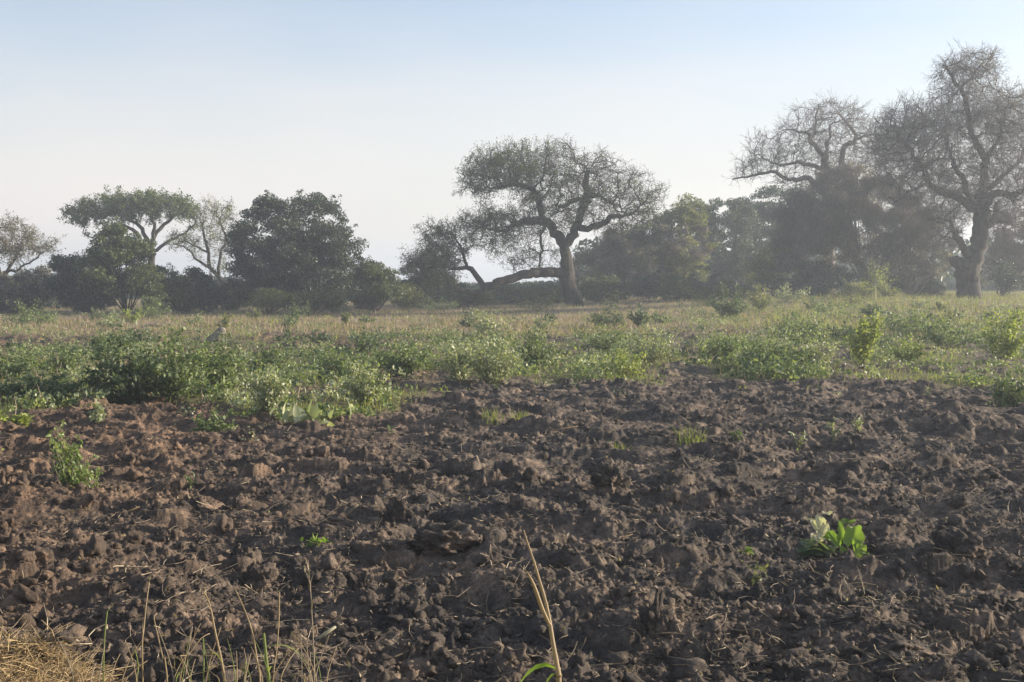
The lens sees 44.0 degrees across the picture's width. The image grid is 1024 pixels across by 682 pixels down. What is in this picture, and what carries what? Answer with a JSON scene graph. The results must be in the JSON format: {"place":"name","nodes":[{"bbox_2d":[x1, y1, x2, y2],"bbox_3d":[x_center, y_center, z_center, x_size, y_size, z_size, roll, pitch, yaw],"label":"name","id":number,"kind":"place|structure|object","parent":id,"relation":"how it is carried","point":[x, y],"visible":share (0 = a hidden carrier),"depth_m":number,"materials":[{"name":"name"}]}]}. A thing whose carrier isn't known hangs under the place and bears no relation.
{"place":"outdoors","nodes":[
{"label":"outdoors","id":0,"kind":"place"},
{"bbox_2d":[0,281,1023,681],"bbox_3d":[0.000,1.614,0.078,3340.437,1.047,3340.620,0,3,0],"label":"ground","id":1,"kind":"structure","parent":0,"point":[670,407],"depth_m":10.79,"materials":[{"name":"soil"}]},
{"bbox_2d":[0,410,33,426],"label":"shrub","id":2,"kind":"object","parent":1,"relation":"on","point":[22,419],"visible":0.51,"depth_m":17.00,"materials":[{"name":"green plant"}]},
{"bbox_2d":[0,339,44,379],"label":"shrub","id":3,"kind":"object","parent":1,"relation":"on","point":[13,367],"visible":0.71,"depth_m":23.78,"materials":[{"name":"green plant"}]},
{"bbox_2d":[0,544,55,562],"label":"earth clod","id":4,"kind":"object","parent":1,"relation":"on","point":[43,554],"visible":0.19,"depth_m":8.06,"materials":[{"name":"soil"}]},
{"bbox_2d":[0,299,60,324],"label":"shrub","id":5,"kind":"object","parent":1,"relation":"on","point":[23,317],"visible":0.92,"depth_m":53.81,"materials":[{"name":"green plant"}]},
{"bbox_2d":[0,209,65,311],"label":"thin tree","id":6,"kind":"object","parent":1,"relation":"on","point":[9,247],"visible":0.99,"depth_m":75.34,"materials":[{"name":"green plant"}]},
{"bbox_2d":[0,264,66,313],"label":"shrub","id":7,"kind":"object","parent":1,"relation":"on","point":[29,289],"visible":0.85,"depth_m":71.48,"materials":[{"name":"green plant"}]},
{"bbox_2d":[0,362,85,402],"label":"shrub","id":8,"kind":"object","parent":1,"relation":"on","point":[31,382],"visible":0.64,"depth_m":19.50,"materials":[{"name":"green plant"}]},
{"bbox_2d":[36,343,90,374],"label":"shrub","id":9,"kind":"object","parent":1,"relation":"on","point":[66,357],"visible":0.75,"depth_m":25.19,"materials":[{"name":"green plant"}]},
{"bbox_2d":[0,614,133,681],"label":"dry grass","id":10,"kind":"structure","parent":1,"relation":"on","point":[21,664],"depth_m":6.00,"materials":[{"name":"beige plant"}]},
{"bbox_2d":[45,419,103,487],"bbox_3d":[-3.863,1.050,11.191,0.412,0.694,0.603,0,3,0],"label":"leafy bush","id":11,"kind":"object","parent":1,"relation":"on","point":[68,474],"visible":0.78,"depth_m":11.13,"materials":[{"name":"green plant"}]},
{"bbox_2d":[40,250,120,313],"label":"shrub","id":12,"kind":"object","parent":1,"relation":"on","point":[64,281],"visible":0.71,"depth_m":70.14,"materials":[{"name":"green plant"}]},
{"bbox_2d":[87,398,106,422],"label":"shrub","id":13,"kind":"object","parent":1,"relation":"on","point":[99,411],"visible":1,"depth_m":17.01,"materials":[{"name":"green plant"}]},
{"bbox_2d":[87,329,131,357],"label":"shrub","id":14,"kind":"object","parent":1,"relation":"on","point":[102,339],"visible":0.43,"depth_m":30.87,"materials":[{"name":"green plant"}]},
{"bbox_2d":[74,319,165,404],"bbox_3d":[-6.115,0.330,19.862,1.351,1.338,1.212,-2,3,-32],"label":"shrub","id":15,"kind":"object","parent":1,"relation":"on","point":[116,387],"visible":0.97,"depth_m":19.74,"materials":[{"name":"green plant"}]},
{"bbox_2d":[71,214,176,312],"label":"bushy tree","id":16,"kind":"object","parent":1,"relation":"on","point":[102,262],"visible":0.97,"depth_m":68.64,"materials":[{"name":"green plant"}]},
{"bbox_2d":[56,184,201,272],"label":"umbrella tree","id":17,"kind":"object","parent":1,"relation":"on","point":[151,203],"visible":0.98,"depth_m":93.26,"materials":[{"name":"green plant"}]},
{"bbox_2d":[107,325,158,344],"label":"shrub","id":18,"kind":"object","parent":1,"relation":"on","point":[140,335],"visible":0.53,"depth_m":37.62,"materials":[{"name":"green plant"}]},
{"bbox_2d":[120,453,153,465],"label":"earth clod","id":19,"kind":"object","parent":1,"relation":"on","point":[130,459],"visible":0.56,"depth_m":13.11,"materials":[{"name":"soil"}]},
{"bbox_2d":[134,295,171,318],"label":"shrub","id":20,"kind":"object","parent":1,"relation":"on","point":[147,311],"visible":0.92,"depth_m":61.84,"materials":[{"name":"green plant"}]},
{"bbox_2d":[119,321,224,399],"bbox_3d":[-5.492,0.313,20.169,1.748,1.294,1.363,0,3,0],"label":"shrub","id":21,"kind":"object","parent":1,"relation":"on","point":[176,384],"visible":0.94,"depth_m":20.04,"materials":[{"name":"green plant"}]},
{"bbox_2d":[160,266,200,313],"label":"shrub","id":22,"kind":"object","parent":1,"relation":"on","point":[176,282],"visible":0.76,"depth_m":71.47,"materials":[{"name":"green plant"}]},
{"bbox_2d":[164,194,241,287],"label":"thin tree","id":23,"kind":"object","parent":1,"relation":"on","point":[208,265],"visible":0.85,"depth_m":89.45,"materials":[{"name":"green plant"}]},
{"bbox_2d":[181,265,230,312],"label":"shrub","id":24,"kind":"object","parent":1,"relation":"on","point":[210,297],"visible":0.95,"depth_m":72.39,"materials":[{"name":"green plant"}]},
{"bbox_2d":[200,589,225,681],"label":"grass stalk","id":25,"kind":"object","parent":1,"relation":"on","point":[222,665],"depth_m":4.92,"materials":[{"name":"beige plant"}]},
{"bbox_2d":[190,408,237,431],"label":"shrub","id":26,"kind":"object","parent":1,"relation":"on","point":[202,425],"visible":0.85,"depth_m":16.42,"materials":[{"name":"green plant"}]},
{"bbox_2d":[179,329,249,388],"bbox_3d":[-5.090,0.327,21.822,1.226,1.079,0.931,1,3,20],"label":"shrub","id":27,"kind":"object","parent":1,"relation":"on","point":[219,361],"visible":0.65,"depth_m":21.70,"materials":[{"name":"green plant"}]},
{"bbox_2d":[217,276,252,309],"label":"shrub","id":28,"kind":"object","parent":1,"relation":"on","point":[234,302],"visible":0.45,"depth_m":78.99,"materials":[{"name":"green plant"}]},
{"bbox_2d":[244,561,272,591],"bbox_3d":[-1.644,1.578,8.259,0.194,0.293,0.203,1,3,17],"label":"earth clod","id":29,"kind":"object","parent":1,"relation":"on","point":[256,576],"visible":0.66,"depth_m":8.21,"materials":[{"name":"soil"}]},
{"bbox_2d":[244,363,294,413],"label":"shrub","id":30,"kind":"object","parent":1,"relation":"on","point":[269,394],"visible":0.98,"depth_m":17.17,"materials":[{"name":"green plant"}]},
{"bbox_2d":[248,639,296,657],"bbox_3d":[-1.210,1.574,6.381,0.263,0.158,0.185,2,3,34],"label":"earth clod","id":31,"kind":"object","parent":1,"relation":"on","point":[284,649],"visible":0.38,"depth_m":6.33,"materials":[{"name":"soil"}]},
{"bbox_2d":[247,342,298,371],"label":"shrub","id":32,"kind":"object","parent":1,"relation":"on","point":[279,358],"visible":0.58,"depth_m":26.01,"materials":[{"name":"green plant"}]},
{"bbox_2d":[245,287,305,313],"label":"shrub","id":33,"kind":"object","parent":1,"relation":"on","point":[267,299],"visible":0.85,"depth_m":69.71,"materials":[{"name":"green plant"}]},
{"bbox_2d":[220,189,369,310],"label":"bushy tree","id":34,"kind":"object","parent":1,"relation":"on","point":[313,259],"visible":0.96,"depth_m":72.71,"materials":[{"name":"green plant"}]},
{"bbox_2d":[270,399,351,426],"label":"broad leaved plant","id":35,"kind":"object","parent":1,"relation":"on","point":[295,413],"visible":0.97,"depth_m":16.96,"materials":[{"name":"green plant"}]},
{"bbox_2d":[277,282,349,313],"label":"shrub","id":36,"kind":"object","parent":1,"relation":"on","point":[316,299],"visible":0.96,"depth_m":69.52,"materials":[{"name":"green plant"}]},
{"bbox_2d":[302,340,370,377],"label":"shrub","id":37,"kind":"object","parent":1,"relation":"on","point":[339,363],"visible":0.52,"depth_m":24.45,"materials":[{"name":"green plant"}]},
{"bbox_2d":[331,326,381,354],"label":"shrub","id":38,"kind":"object","parent":1,"relation":"on","point":[362,345],"visible":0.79,"depth_m":32.04,"materials":[{"name":"green plant"}]},
{"bbox_2d":[345,569,377,591],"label":"earth clod","id":39,"kind":"object","parent":1,"relation":"on","point":[359,580],"visible":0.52,"depth_m":8.16,"materials":[{"name":"soil"}]},
{"bbox_2d":[335,360,389,405],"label":"shrub","id":40,"kind":"object","parent":1,"relation":"on","point":[362,383],"visible":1,"depth_m":18.92,"materials":[{"name":"green plant"}]},
{"bbox_2d":[350,255,406,310],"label":"shrub","id":41,"kind":"object","parent":1,"relation":"on","point":[380,280],"visible":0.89,"depth_m":75.18,"materials":[{"name":"green plant"}]},
{"bbox_2d":[385,496,413,522],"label":"earth clod","id":42,"kind":"object","parent":1,"relation":"on","point":[398,509],"visible":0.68,"depth_m":10.07,"materials":[{"name":"soil"}]},
{"bbox_2d":[368,337,435,375],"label":"shrub","id":43,"kind":"object","parent":1,"relation":"on","point":[403,360],"visible":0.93,"depth_m":25.08,"materials":[{"name":"green plant"}]},
{"bbox_2d":[389,281,427,308],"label":"shrub","id":44,"kind":"object","parent":1,"relation":"on","point":[406,301],"visible":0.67,"depth_m":83.13,"materials":[{"name":"green plant"}]},
{"bbox_2d":[397,259,469,304],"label":"shrub","id":45,"kind":"object","parent":1,"relation":"on","point":[462,285],"visible":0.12,"depth_m":91.25,"materials":[{"name":"green plant"}]},
{"bbox_2d":[411,519,479,554],"bbox_3d":[-0.497,1.427,9.003,0.476,0.332,0.450,-1,3,-22],"label":"earth clod","id":46,"kind":"object","parent":1,"relation":"on","point":[441,538],"visible":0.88,"depth_m":8.89,"materials":[{"name":"soil"}]},
{"bbox_2d":[437,334,475,381],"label":"shrub","id":47,"kind":"object","parent":1,"relation":"on","point":[457,372],"visible":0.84,"depth_m":23.35,"materials":[{"name":"green plant"}]},
{"bbox_2d":[440,285,496,306],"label":"shrub","id":48,"kind":"object","parent":1,"relation":"on","point":[467,299],"visible":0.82,"depth_m":87.23,"materials":[{"name":"green plant"}]},
{"bbox_2d":[463,307,515,334],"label":"shrub","id":49,"kind":"object","parent":1,"relation":"on","point":[488,324],"visible":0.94,"depth_m":42.59,"materials":[{"name":"green plant"}]},
{"bbox_2d":[456,331,527,384],"bbox_3d":[-0.360,0.341,22.849,1.214,1.048,1.110,1,3,27],"label":"shrub","id":50,"kind":"object","parent":1,"relation":"on","point":[497,367],"visible":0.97,"depth_m":22.80,"materials":[{"name":"green plant"}]},
{"bbox_2d":[464,459,539,477],"bbox_3d":[-0.067,1.338,12.069,0.570,0.463,0.578,2,4,42],"label":"earth clod","id":51,"kind":"object","parent":1,"relation":"on","point":[505,467],"visible":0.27,"depth_m":11.97,"materials":[{"name":"soil"}]},
{"bbox_2d":[0,377,1023,681],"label":"soil clods","id":52,"kind":"object","parent":1,"relation":"on","point":[938,671],"visible":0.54,"depth_m":7.90,"materials":[{"name":"brown soil"}]},
{"bbox_2d":[0,296,1023,453],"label":"weeds","id":53,"kind":"object","parent":1,"relation":"on","point":[795,370],"visible":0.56,"depth_m":27.55,"materials":[{"name":"green plant"}]},
{"bbox_2d":[0,288,1023,341],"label":"dry grass","id":54,"kind":"structure","parent":1,"relation":"on","point":[835,321],"depth_m":56.63,"materials":[{"name":"beige plant"}]},
{"bbox_2d":[0,381,1023,681],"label":"straw litter","id":55,"kind":"object","parent":1,"relation":"on","point":[500,499],"visible":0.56,"depth_m":7.94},
{"bbox_2d":[0,322,1023,417],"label":"green grass","id":56,"kind":"structure","parent":1,"relation":"on","point":[611,376],"depth_m":25.41,"materials":[{"name":"green plant"}]},
{"bbox_2d":[6,234,1023,300],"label":"woodland","id":57,"kind":"object","parent":1,"relation":"on","point":[948,280],"visible":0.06,"depth_m":128.53,"materials":[{"name":"green plant"}]},
{"bbox_2d":[488,283,563,305],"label":"shrub","id":58,"kind":"object","parent":1,"relation":"on","point":[551,289],"visible":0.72,"depth_m":94.37,"materials":[{"name":"green plant"}]},
{"bbox_2d":[398,132,669,306],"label":"spreading tree","id":59,"kind":"object","parent":1,"relation":"on","point":[430,262],"visible":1,"depth_m":80.65,"materials":[{"name":"green plant"}]},
{"bbox_2d":[515,293,558,311],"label":"shrub","id":60,"kind":"object","parent":1,"relation":"on","point":[537,306],"visible":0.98,"depth_m":71.45,"materials":[{"name":"green plant"}]},
{"bbox_2d":[510,323,565,370],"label":"shrub","id":61,"kind":"object","parent":1,"relation":"on","point":[539,351],"visible":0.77,"depth_m":26.77,"materials":[{"name":"green plant"}]},
{"bbox_2d":[521,530,561,681],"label":"reed","id":62,"kind":"object","parent":1,"relation":"on","point":[547,618],"visible":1,"depth_m":4.50,"materials":[{"name":"beige plant"}]},
{"bbox_2d":[576,273,630,301],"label":"shrub","id":63,"kind":"object","parent":1,"relation":"on","point":[591,292],"visible":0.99,"depth_m":91.23,"materials":[{"name":"green plant"}]},
{"bbox_2d":[567,322,639,353],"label":"shrub","id":64,"kind":"object","parent":1,"relation":"on","point":[595,342],"visible":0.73,"depth_m":33.05,"materials":[{"name":"green plant"}]},
{"bbox_2d":[586,302,625,327],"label":"shrub","id":65,"kind":"object","parent":1,"relation":"on","point":[601,319],"visible":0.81,"depth_m":48.44,"materials":[{"name":"green plant"}]},
{"bbox_2d":[588,460,632,495],"bbox_3d":[0.877,1.261,11.333,0.413,0.383,0.291,0,3,0],"label":"earth clod","id":66,"kind":"object","parent":1,"relation":"on","point":[610,478],"visible":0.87,"depth_m":11.26,"materials":[{"name":"soil"}]},
{"bbox_2d":[601,347,652,376],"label":"shrub","id":67,"kind":"object","parent":1,"relation":"on","point":[628,367],"visible":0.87,"depth_m":24.85,"materials":[{"name":"green plant"}]},
{"bbox_2d":[572,212,684,299],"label":"tree","id":68,"kind":"object","parent":1,"relation":"on","point":[632,250],"visible":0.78,"depth_m":96.86,"materials":[{"name":"green plant"}]},
{"bbox_2d":[627,302,651,325],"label":"shrub","id":69,"kind":"object","parent":1,"relation":"on","point":[640,317],"visible":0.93,"depth_m":48.01,"materials":[{"name":"green plant"}]},
{"bbox_2d":[619,322,685,363],"bbox_3d":[3.233,0.045,29.371,1.554,1.014,1.241,1,3,25],"label":"shrub","id":70,"kind":"object","parent":1,"relation":"on","point":[660,350],"visible":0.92,"depth_m":29.28,"materials":[{"name":"green plant"}]},
{"bbox_2d":[639,590,673,637],"bbox_3d":[0.801,1.594,7.011,0.195,0.443,0.117,0,3,0],"label":"earth clod","id":71,"kind":"object","parent":1,"relation":"on","point":[657,616],"visible":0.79,"depth_m":6.99,"materials":[{"name":"soil"}]},
{"bbox_2d":[616,262,724,300],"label":"shrub","id":72,"kind":"object","parent":1,"relation":"on","point":[645,287],"visible":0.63,"depth_m":89.70,"materials":[{"name":"green plant"}]},
{"bbox_2d":[642,192,718,296],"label":"tree","id":73,"kind":"object","parent":1,"relation":"on","point":[688,215],"visible":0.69,"depth_m":97.68,"materials":[{"name":"green plant"}]},
{"bbox_2d":[656,269,708,301],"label":"shrub","id":74,"kind":"object","parent":1,"relation":"on","point":[682,289],"visible":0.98,"depth_m":83.47,"materials":[{"name":"green plant"}]},
{"bbox_2d":[691,329,745,363],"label":"shrub","id":75,"kind":"object","parent":1,"relation":"on","point":[718,349],"visible":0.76,"depth_m":28.97,"materials":[{"name":"green plant"}]},
{"bbox_2d":[705,281,747,317],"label":"shrub","id":76,"kind":"object","parent":1,"relation":"on","point":[730,307],"visible":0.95,"depth_m":54.81,"materials":[{"name":"green plant"}]},
{"bbox_2d":[699,277,759,299],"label":"shrub","id":77,"kind":"object","parent":1,"relation":"on","point":[706,289],"visible":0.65,"depth_m":85.84,"materials":[{"name":"green plant"}]},
{"bbox_2d":[687,197,774,286],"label":"bushy tree","id":78,"kind":"object","parent":1,"relation":"on","point":[733,221],"visible":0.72,"depth_m":111.21,"materials":[{"name":"green plant"}]},
{"bbox_2d":[745,282,773,308],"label":"shrub","id":79,"kind":"object","parent":1,"relation":"on","point":[754,298],"visible":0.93,"depth_m":61.47,"materials":[{"name":"green plant"}]},
{"bbox_2d":[739,235,796,295],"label":"shrub","id":80,"kind":"object","parent":1,"relation":"on","point":[764,263],"visible":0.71,"depth_m":90.99,"materials":[{"name":"green plant"}]},
{"bbox_2d":[726,184,816,291],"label":"bushy tree","id":81,"kind":"object","parent":1,"relation":"on","point":[763,209],"visible":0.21,"depth_m":118.23,"materials":[{"name":"green plant"}]},
{"bbox_2d":[735,322,809,368],"bbox_3d":[5.543,0.143,26.870,1.656,1.087,1.383,0,3,0],"label":"shrub","id":82,"kind":"object","parent":1,"relation":"on","point":[776,351],"visible":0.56,"depth_m":26.81,"materials":[{"name":"green plant"}]},
{"bbox_2d":[775,282,810,304],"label":"shrub","id":83,"kind":"object","parent":1,"relation":"on","point":[798,296],"visible":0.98,"depth_m":69.61,"materials":[{"name":"green plant"}]},
{"bbox_2d":[771,310,831,340],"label":"shrub","id":84,"kind":"object","parent":1,"relation":"on","point":[814,328],"visible":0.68,"depth_m":38.71,"materials":[{"name":"green plant"}]},
{"bbox_2d":[752,256,862,296],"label":"shrub","id":85,"kind":"object","parent":1,"relation":"on","point":[799,280],"visible":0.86,"depth_m":87.22,"materials":[{"name":"green plant"}]},
{"bbox_2d":[722,87,912,294],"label":"bare tree","id":86,"kind":"object","parent":1,"relation":"on","point":[823,155],"visible":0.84,"depth_m":94.48,"materials":[{"name":"brown plant"}]},
{"bbox_2d":[804,511,833,541],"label":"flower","id":87,"kind":"object","parent":1,"relation":"on","point":[818,521],"visible":1,"depth_m":9.34,"materials":[{"name":"white plant"}]},
{"bbox_2d":[802,332,845,366],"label":"shrub","id":88,"kind":"object","parent":1,"relation":"on","point":[814,350],"visible":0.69,"depth_m":27.34,"materials":[{"name":"green plant"}]},
{"bbox_2d":[796,518,876,559],"bbox_3d":[2.400,1.633,9.372,0.653,0.625,0.233,0,3,0],"label":"broad leaved plant","id":89,"kind":"object","parent":1,"relation":"on","point":[854,536],"visible":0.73,"depth_m":9.32,"materials":[{"name":"green plant"}]},
{"bbox_2d":[820,321,858,340],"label":"shrub","id":90,"kind":"object","parent":1,"relation":"on","point":[844,332],"visible":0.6,"depth_m":38.84,"materials":[{"name":"green plant"}]},
{"bbox_2d":[765,160,921,290],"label":"tree","id":91,"kind":"object","parent":1,"relation":"on","point":[831,212],"visible":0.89,"depth_m":88.39,"materials":[{"name":"green plant"}]},
{"bbox_2d":[827,279,900,297],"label":"shrub","id":92,"kind":"object","parent":1,"relation":"on","point":[854,288],"visible":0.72,"depth_m":79.55,"materials":[{"name":"green plant"}]},
{"bbox_2d":[842,309,885,367],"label":"shrub","id":93,"kind":"object","parent":1,"relation":"on","point":[865,344],"visible":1,"depth_m":26.68,"materials":[{"name":"green plant"}]},
{"bbox_2d":[857,258,894,301],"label":"sapling","id":94,"kind":"object","parent":1,"relation":"on","point":[878,278],"visible":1,"depth_m":71.82,"materials":[{"name":"green plant"}]},
{"bbox_2d":[867,633,935,657],"bbox_3d":[2.000,1.585,6.503,0.343,0.140,0.279,0,3,0],"label":"earth clod","id":95,"kind":"object","parent":1,"relation":"on","point":[896,642],"visible":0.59,"depth_m":6.50,"materials":[{"name":"soil"}]},
{"bbox_2d":[866,271,946,296],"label":"shrub","id":96,"kind":"object","parent":1,"relation":"on","point":[928,288],"visible":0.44,"depth_m":89.20,"materials":[{"name":"green plant"}]},
{"bbox_2d":[887,334,925,362],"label":"shrub","id":97,"kind":"object","parent":1,"relation":"on","point":[911,355],"visible":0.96,"depth_m":28.91,"materials":[{"name":"green plant"}]},
{"bbox_2d":[870,302,944,336],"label":"shrub","id":98,"kind":"object","parent":1,"relation":"on","point":[892,324],"visible":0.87,"depth_m":41.59,"materials":[{"name":"green plant"}]},
{"bbox_2d":[871,189,965,296],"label":"tree","id":99,"kind":"object","parent":1,"relation":"on","point":[918,251],"visible":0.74,"depth_m":87.15,"materials":[{"name":"green plant"}]},
{"bbox_2d":[857,39,1023,298],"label":"bare tree","id":100,"kind":"object","parent":1,"relation":"on","point":[979,202],"visible":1,"depth_m":76.68,"materials":[{"name":"brown plant"}]},
{"bbox_2d":[911,316,983,347],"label":"shrub","id":101,"kind":"object","parent":1,"relation":"on","point":[936,339],"visible":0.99,"depth_m":35.26,"materials":[{"name":"green plant"}]},
{"bbox_2d":[931,526,987,560],"bbox_3d":[3.266,1.547,9.309,0.390,0.353,0.416,0,3,0],"label":"earth clod","id":102,"kind":"object","parent":1,"relation":"on","point":[965,541],"visible":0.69,"depth_m":9.20,"materials":[{"name":"soil"}]},
{"bbox_2d":[978,307,1023,359],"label":"shrub","id":103,"kind":"object","parent":1,"relation":"on","point":[1012,345],"visible":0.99,"depth_m":29.12,"materials":[{"name":"green plant"}]},
{"bbox_2d":[979,209,1023,292],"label":"tree","id":104,"kind":"object","parent":1,"relation":"on","point":[1014,250],"visible":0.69,"depth_m":90.80,"materials":[{"name":"green plant"}]},
{"bbox_2d":[986,370,1023,407],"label":"shrub","id":105,"kind":"object","parent":1,"relation":"on","point":[1008,397],"visible":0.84,"depth_m":19.29,"materials":[{"name":"green plant"}]},
{"bbox_2d":[987,258,1023,296],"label":"shrub","id":106,"kind":"object","parent":1,"relation":"on","point":[1004,278],"visible":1,"depth_m":85.46,"materials":[{"name":"green plant"}]},
{"bbox_2d":[0,0,1023,281],"label":"sky","id":107,"kind":"structure","parent":0,"point":[375,104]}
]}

